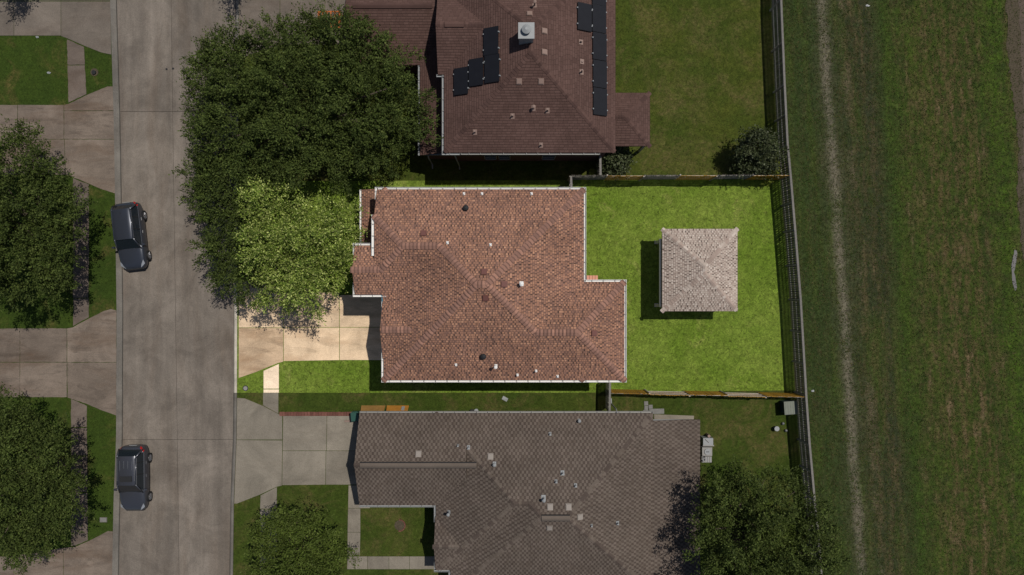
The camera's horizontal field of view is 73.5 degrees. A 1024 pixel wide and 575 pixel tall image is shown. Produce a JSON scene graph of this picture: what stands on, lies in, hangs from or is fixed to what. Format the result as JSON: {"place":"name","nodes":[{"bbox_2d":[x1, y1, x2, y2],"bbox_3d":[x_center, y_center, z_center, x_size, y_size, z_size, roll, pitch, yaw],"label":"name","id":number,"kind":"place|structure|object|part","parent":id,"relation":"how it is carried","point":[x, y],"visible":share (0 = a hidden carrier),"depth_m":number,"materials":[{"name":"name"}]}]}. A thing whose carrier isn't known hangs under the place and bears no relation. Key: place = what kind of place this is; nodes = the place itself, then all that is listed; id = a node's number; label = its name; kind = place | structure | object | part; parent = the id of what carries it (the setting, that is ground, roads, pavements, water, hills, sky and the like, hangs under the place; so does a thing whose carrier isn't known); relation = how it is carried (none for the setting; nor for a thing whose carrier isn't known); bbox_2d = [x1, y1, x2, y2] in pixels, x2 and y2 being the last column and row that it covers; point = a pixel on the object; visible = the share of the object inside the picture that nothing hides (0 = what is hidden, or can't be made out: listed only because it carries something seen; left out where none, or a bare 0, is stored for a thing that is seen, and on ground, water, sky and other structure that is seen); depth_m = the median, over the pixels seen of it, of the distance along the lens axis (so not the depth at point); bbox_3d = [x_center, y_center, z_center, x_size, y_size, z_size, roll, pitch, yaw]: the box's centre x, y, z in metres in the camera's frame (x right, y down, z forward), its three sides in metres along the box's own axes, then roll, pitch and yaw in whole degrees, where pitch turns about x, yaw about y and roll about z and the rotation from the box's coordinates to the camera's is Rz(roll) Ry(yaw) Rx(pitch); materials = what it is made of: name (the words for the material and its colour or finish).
{"place":"outdoors","nodes":[
{"label":"outdoors","id":0,"kind":"place"},
{"bbox_2d":[0,0,110,53],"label":"driveway","id":1,"kind":"structure","parent":0,"point":[86,23],"depth_m":48.99,"materials":[{"name":"concrete"}]},
{"bbox_2d":[0,531,112,574],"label":"driveway","id":2,"kind":"structure","parent":0,"point":[92,556],"depth_m":48.99,"materials":[{"name":"concrete"}]},
{"bbox_2d":[0,86,114,192],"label":"driveway","id":3,"kind":"structure","parent":0,"point":[90,157],"depth_m":48.99,"materials":[{"name":"concrete"}]},
{"bbox_2d":[0,309,115,414],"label":"driveway","id":4,"kind":"structure","parent":0,"point":[91,341],"depth_m":48.99,"materials":[{"name":"concrete"}]},
{"bbox_2d":[0,36,116,574],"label":"lawn","id":5,"kind":"structure","parent":0,"point":[27,63],"depth_m":49.01,"materials":[{"name":"green plant"}]},
{"bbox_2d":[0,381,94,574],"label":"oak tree","id":6,"kind":"object","parent":5,"relation":"on","point":[45,468],"visible":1,"depth_m":43.93,"materials":[{"name":"green plant"}]},
{"bbox_2d":[0,114,97,314],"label":"oak tree","id":7,"kind":"object","parent":5,"relation":"on","point":[53,239],"visible":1,"depth_m":43.86,"materials":[{"name":"green plant"}]},
{"bbox_2d":[90,68,97,75],"bbox_3d":[-29.821,-15.375,48.950,0.560,0.140,0.560,0,90,0],"label":"utility cover","id":8,"kind":"object","parent":5,"relation":"on","point":[94,72],"visible":1,"depth_m":48.98,"materials":[{"name":"grey concrete"}]},
{"bbox_2d":[100,517,106,521],"bbox_3d":[-29.179,16.589,48.999,0.520,0.042,0.360,0,90,0],"label":"meter cover","id":9,"kind":"object","parent":5,"relation":"on","point":[103,519],"visible":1,"depth_m":48.98,"materials":[{"name":"concrete"}]},
{"bbox_2d":[67,40,88,545],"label":"sidewalk","id":10,"kind":"structure","parent":0,"point":[76,74],"depth_m":48.99,"materials":[{"name":"concrete"}]},
{"bbox_2d":[117,0,235,574],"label":"street","id":11,"kind":"structure","parent":0,"point":[178,364],"depth_m":49.09,"materials":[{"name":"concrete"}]},
{"bbox_2d":[110,201,151,270],"bbox_3d":[-26.893,-3.625,48.221,2.320,1.756,4.780,-7,90,0],"label":"car","id":12,"kind":"object","parent":11,"relation":"on","point":[128,219],"visible":1,"depth_m":47.95,"materials":[{"name":"grey paint"}]},
{"bbox_3d":[-27.114,-5.567,47.760,1.620,0.570,0.400,-6,90,0],"label":"rear window","id":13,"kind":"part","parent":12,"relation":"part of","materials":[{"name":"black glass"}]},
{"bbox_3d":[-26.185,-4.300,47.785,0.210,0.600,2.890,-6,90,0],"label":"side window","id":14,"kind":"part","parent":12,"relation":"part of","materials":[{"name":"black glass"}]},
{"bbox_2d":[113,444,152,510],"bbox_3d":[-26.679,13.446,48.225,2.320,1.749,4.680,0,90,0],"label":"car","id":15,"kind":"object","parent":11,"relation":"on","point":[133,461],"visible":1,"depth_m":47.97,"materials":[{"name":"grey paint"}]},
{"bbox_3d":[-26.689,11.541,47.760,1.620,0.570,0.400,0,90,0],"label":"rear window","id":16,"kind":"part","parent":15,"relation":"part of","materials":[{"name":"black glass"}]},
{"bbox_3d":[-25.902,12.852,47.785,0.210,0.600,2.790,0,90,0],"label":"side window","id":17,"kind":"part","parent":15,"relation":"part of","materials":[{"name":"black glass"}]},
{"bbox_2d":[260,393,277,574],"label":"sidewalk","id":18,"kind":"structure","parent":0,"point":[268,500],"depth_m":48.99,"materials":[{"name":"concrete"}]},
{"bbox_2d":[264,364,278,392],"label":"sidewalk","id":19,"kind":"structure","parent":0,"point":[271,379],"depth_m":48.99,"materials":[{"name":"concrete"}]},
{"bbox_2d":[239,0,347,53],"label":"driveway","id":20,"kind":"structure","parent":0,"point":[251,9],"depth_m":48.99,"materials":[{"name":"concrete"}]},
{"bbox_2d":[318,11,342,27],"bbox_3d":[-12.769,-18.696,48.420,1.610,1.160,1.240,0,90,0],"label":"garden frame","id":21,"kind":"object","parent":20,"relation":"on","point":[330,14],"visible":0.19,"depth_m":47.86,"materials":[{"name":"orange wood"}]},
{"bbox_2d":[234,398,358,503],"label":"driveway","id":22,"kind":"structure","parent":0,"point":[308,459],"depth_m":48.99,"materials":[{"name":"concrete"}]},
{"bbox_2d":[239,281,381,377],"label":"driveway","id":23,"kind":"structure","parent":0,"point":[260,349],"depth_m":48.99,"materials":[{"name":"concrete"}]},
{"bbox_2d":[347,485,433,568],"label":"path","id":24,"kind":"structure","parent":0,"point":[397,562],"depth_m":48.99,"materials":[{"name":"concrete"}]},
{"bbox_2d":[238,0,779,180],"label":"lawn","id":25,"kind":"structure","parent":0,"point":[702,71],"depth_m":49.01,"materials":[{"name":"green plant"}]},
{"bbox_2d":[168,0,443,207],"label":"oak tree","id":26,"kind":"object","parent":25,"relation":"on","point":[304,117],"visible":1,"depth_m":43.44,"materials":[{"name":"green plant"}]},
{"bbox_2d":[596,156,601,176],"bbox_3d":[6.071,-8.820,48.154,0.174,2.092,2.213,0,90,0],"label":"fence","id":27,"kind":"object","parent":25,"relation":"on","point":[599,169],"visible":0.59,"depth_m":47.11,"materials":[{"name":"grey wood"}]},
{"bbox_2d":[591,147,638,181],"bbox_3d":[7.148,-8.845,48.300,3.442,2.660,3.042,0,90,0],"label":"shrub","id":28,"kind":"object","parent":25,"relation":"on","point":[620,158],"visible":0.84,"depth_m":47.73,"materials":[{"name":"green plant"}]},
{"bbox_2d":[568,174,789,180],"bbox_3d":[11.573,-7.706,48.156,15.127,2.088,0.200,0,90,0],"label":"fence","id":29,"kind":"object","parent":25,"relation":"on","point":[676,177],"visible":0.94,"depth_m":47.89,"materials":[{"name":"brown wood"}]},
{"bbox_2d":[728,124,789,183],"bbox_3d":[17.115,-9.170,47.073,4.346,4.262,4.028,0,90,0],"label":"shrub","id":30,"kind":"object","parent":25,"relation":"on","point":[764,151],"visible":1,"depth_m":46.76,"materials":[{"name":"green plant"}]},
{"bbox_2d":[761,154,783,186],"bbox_3d":[18.136,-8.331,48.215,1.709,1.975,2.452,43,90,0],"label":"shrub","id":31,"kind":"object","parent":25,"relation":"on","point":[767,181],"visible":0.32,"depth_m":48.13,"materials":[{"name":"green plant"}]},
{"bbox_2d":[769,0,791,174],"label":"fence","id":32,"kind":"object","parent":25,"relation":"on","point":[780,45],"visible":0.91,"depth_m":47.90,"materials":[{"name":"black metal"}]},
{"bbox_2d":[237,179,794,392],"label":"lawn","id":33,"kind":"structure","parent":0,"point":[747,346],"depth_m":49.01,"materials":[{"name":"green plant"}]},
{"bbox_2d":[176,127,286,312],"bbox_3d":[-18.392,-4.545,46.123,7.458,6.174,12.588,0,90,0],"label":"oak tree","id":34,"kind":"object","parent":33,"relation":"on","point":[212,245],"visible":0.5,"depth_m":44.77,"materials":[{"name":"green plant"}]},
{"bbox_2d":[229,174,370,325],"bbox_3d":[-13.530,-2.430,45.069,9.336,8.276,9.702,0,90,0],"label":"oak tree","id":35,"kind":"object","parent":33,"relation":"on","point":[289,236],"visible":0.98,"depth_m":43.26,"materials":[{"name":"green plant"}]},
{"bbox_2d":[567,176,572,186],"bbox_3d":[4.059,-7.205,48.160,0.175,2.081,0.974,-2,90,0],"label":"fence","id":36,"kind":"object","parent":33,"relation":"on","point":[570,181],"visible":0.66,"depth_m":47.12,"materials":[{"name":"grey wood"}]},
{"bbox_2d":[587,275,597,279],"bbox_3d":[5.704,-0.686,48.855,0.780,0.290,0.340,0,90,0],"label":"step","id":37,"kind":"object","parent":33,"relation":"on","point":[593,277],"visible":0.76,"depth_m":48.71,"materials":[{"name":"orange brick"}]},
{"bbox_2d":[605,382,610,410],"bbox_3d":[6.736,7.487,48.162,0.165,2.077,2.245,1,90,0],"label":"fence","id":38,"kind":"object","parent":33,"relation":"on","point":[607,396],"visible":0.74,"depth_m":47.45,"materials":[{"name":"grey wood"}]},
{"bbox_2d":[654,227,738,312],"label":"pavilion","id":39,"kind":"structure","parent":33,"relation":"on","point":[699,269],"depth_m":46.01,"materials":[{"name":"beige"}]},
{"bbox_2d":[605,389,803,397],"bbox_3d":[13.384,7.429,48.155,13.459,2.090,0.202,1,90,0],"label":"fence","id":40,"kind":"object","parent":33,"relation":"on","point":[677,393],"visible":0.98,"depth_m":47.91,"materials":[{"name":"brown wood"}]},
{"bbox_2d":[779,175,806,395],"bbox_3d":[19.710,-0.167,48.154,0.242,2.092,15.262,-4,90,0],"label":"fence","id":41,"kind":"object","parent":33,"relation":"on","point":[796,298],"visible":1,"depth_m":47.91,"materials":[{"name":"black metal"}]},
{"bbox_2d":[233,390,808,574],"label":"lawn","id":42,"kind":"structure","parent":0,"point":[740,428],"depth_m":49.01,"materials":[{"name":"green plant"}]},
{"bbox_2d":[240,498,365,574],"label":"oak tree","id":43,"kind":"object","parent":42,"relation":"on","point":[307,548],"visible":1,"depth_m":44.62,"materials":[{"name":"green plant"}]},
{"bbox_2d":[279,412,350,415],"bbox_3d":[-13.907,9.019,49.050,5.384,0.160,0.303,0,90,0],"label":"paver border","id":44,"kind":"object","parent":42,"relation":"on","point":[313,413],"visible":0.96,"depth_m":48.97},
{"bbox_2d":[351,410,360,421],"bbox_3d":[-11.004,9.014,48.489,0.540,1.019,0.679,-6,90,0],"label":"wheeled bin","id":45,"kind":"object","parent":42,"relation":"on","point":[354,415],"visible":0.8,"depth_m":47.98,"materials":[{"name":"green plastic"}]},
{"bbox_2d":[361,405,384,410],"bbox_3d":[-9.893,8.806,48.355,1.714,1.250,0.780,0,90,0],"label":"plywood sheet","id":46,"kind":"object","parent":42,"relation":"on","point":[372,407],"visible":0.36,"depth_m":48.77,"materials":[{"name":"orange wood"}]},
{"bbox_2d":[386,405,408,410],"bbox_3d":[-8.143,8.806,48.355,1.572,1.250,0.780,0,90,0],"label":"plywood sheet","id":47,"kind":"object","parent":42,"relation":"on","point":[397,407],"visible":0.53,"depth_m":48.73,"materials":[{"name":"orange wood"}]},
{"bbox_2d":[394,519,405,531],"bbox_3d":[-7.979,16.985,48.975,0.800,0.090,0.800,-42,90,0],"label":"tree ring","id":48,"kind":"object","parent":42,"relation":"on","point":[400,525],"visible":1,"depth_m":48.98,"materials":[{"name":"brown soil"}]},
{"bbox_2d":[649,408,663,413],"bbox_3d":[10.321,8.836,49.001,1.071,0.118,0.364,-1,90,0],"label":"paver","id":49,"kind":"object","parent":42,"relation":"on","point":[658,411],"visible":0.79,"depth_m":48.94,"materials":[{"name":"grey concrete"}]},
{"bbox_2d":[654,414,693,418],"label":"patio","id":50,"kind":"structure","parent":42,"relation":"on","point":[658,416],"depth_m":48.99,"materials":[{"name":"concrete"}]},
{"bbox_2d":[700,445,711,455],"bbox_3d":[13.740,11.554,48.600,0.700,0.800,0.600,0,90,0],"label":"air conditioner","id":51,"kind":"object","parent":42,"relation":"on","point":[705,450],"visible":0.97,"depth_m":48.28,"materials":[{"name":"grey metal"}]},
{"bbox_2d":[700,454,711,461],"bbox_3d":[13.740,12.135,48.685,0.700,0.630,0.420,0,90,0],"label":"air conditioner","id":52,"kind":"object","parent":42,"relation":"on","point":[705,458],"visible":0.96,"depth_m":48.40,"materials":[{"name":"grey metal"}]},
{"bbox_2d":[700,433,713,445],"bbox_3d":[13.796,10.766,48.570,0.780,0.860,0.755,0,90,0],"label":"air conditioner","id":53,"kind":"object","parent":42,"relation":"on","point":[707,440],"visible":1,"depth_m":48.20,"materials":[{"name":"white metal"}]},
{"bbox_2d":[682,454,852,574],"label":"oak tree","id":54,"kind":"object","parent":42,"relation":"on","point":[739,521],"visible":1,"depth_m":42.81,"materials":[{"name":"green plant"}]},
{"bbox_2d":[780,399,797,414],"bbox_3d":[19.571,8.446,48.564,0.920,0.872,0.920,-4,90,0],"label":"storage box","id":55,"kind":"object","parent":42,"relation":"on","point":[788,407],"visible":1,"depth_m":48.14,"materials":[{"name":"grey plastic"}]},
{"bbox_2d":[793,391,821,574],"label":"fence","id":56,"kind":"object","parent":42,"relation":"on","point":[805,466],"visible":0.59,"depth_m":47.91,"materials":[{"name":"black metal"}]},
{"bbox_2d":[771,0,1023,574],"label":"field","id":57,"kind":"structure","parent":0,"point":[985,404],"depth_m":49.01,"materials":[{"name":"green plant"}]},
{"bbox_2d":[1011,250,1016,289],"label":"puddle","id":58,"kind":"object","parent":57,"relation":"on","point":[1013,265],"visible":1,"depth_m":49.00,"materials":[{"name":"grey liquid"}]},
{"bbox_2d":[1005,0,1023,258],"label":"mud bank","id":59,"kind":"structure","parent":57,"relation":"on","point":[1015,42],"depth_m":49.00,"materials":[{"name":"brown soil"}]},
{"bbox_2d":[1018,0,1023,183],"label":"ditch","id":60,"kind":"object","parent":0,"point":[1021,6],"visible":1,"depth_m":48.99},
{"bbox_3d":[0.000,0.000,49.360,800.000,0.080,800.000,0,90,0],"label":"ground","id":61,"kind":"structure","parent":0,"visible":0},
{"bbox_2d":[110,0,122,574],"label":"curb","id":62,"kind":"structure","parent":61,"relation":"on","point":[119,279],"depth_m":48.96,"materials":[{"name":"concrete"}]},
{"bbox_2d":[230,393,236,574],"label":"curb","id":63,"kind":"structure","parent":61,"relation":"on","point":[233,480],"depth_m":48.95,"materials":[{"name":"concrete"}]},
{"bbox_2d":[234,183,237,392],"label":"curb","id":64,"kind":"structure","parent":61,"relation":"on","point":[235,348],"depth_m":48.95,"materials":[{"name":"concrete"}]},
{"bbox_2d":[235,0,238,179],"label":"curb","id":65,"kind":"structure","parent":61,"relation":"on","point":[237,11],"depth_m":48.95,"materials":[{"name":"concrete"}]},
{"bbox_2d":[350,187,626,382],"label":"house","id":66,"kind":"structure","parent":61,"relation":"on","point":[479,284],"depth_m":42.83,"materials":[{"name":"brown tile"}]},
{"bbox_2d":[345,0,651,169],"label":"house","id":67,"kind":"structure","parent":61,"relation":"on","point":[522,80],"depth_m":43.41,"materials":[{"name":"brown"}]},
{"bbox_2d":[484,155,496,159],"bbox_3d":[-1.487,-8.992,47.450,0.875,1.300,0.100,0,90,0],"label":"window","id":68,"kind":"structure","parent":67,"relation":"in","point":[487,157],"depth_m":47.45,"materials":[{"name":"blue glass"}]},
{"bbox_2d":[498,155,510,159],"bbox_3d":[-0.525,-8.992,47.450,0.840,1.300,0.100,0,90,0],"label":"window","id":69,"kind":"structure","parent":67,"relation":"in","point":[501,157],"depth_m":47.45,"materials":[{"name":"blue glass"}]},
{"bbox_2d":[541,155,555,159],"bbox_3d":[2.536,-8.992,47.450,0.945,1.300,0.100,0,90,0],"label":"window","id":70,"kind":"structure","parent":67,"relation":"in","point":[544,157],"depth_m":47.45,"materials":[{"name":"blue glass"}]},
{"bbox_2d":[354,398,699,574],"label":"house","id":71,"kind":"structure","parent":61,"relation":"on","point":[555,492],"depth_m":45.27,"materials":[{"name":"grey"}]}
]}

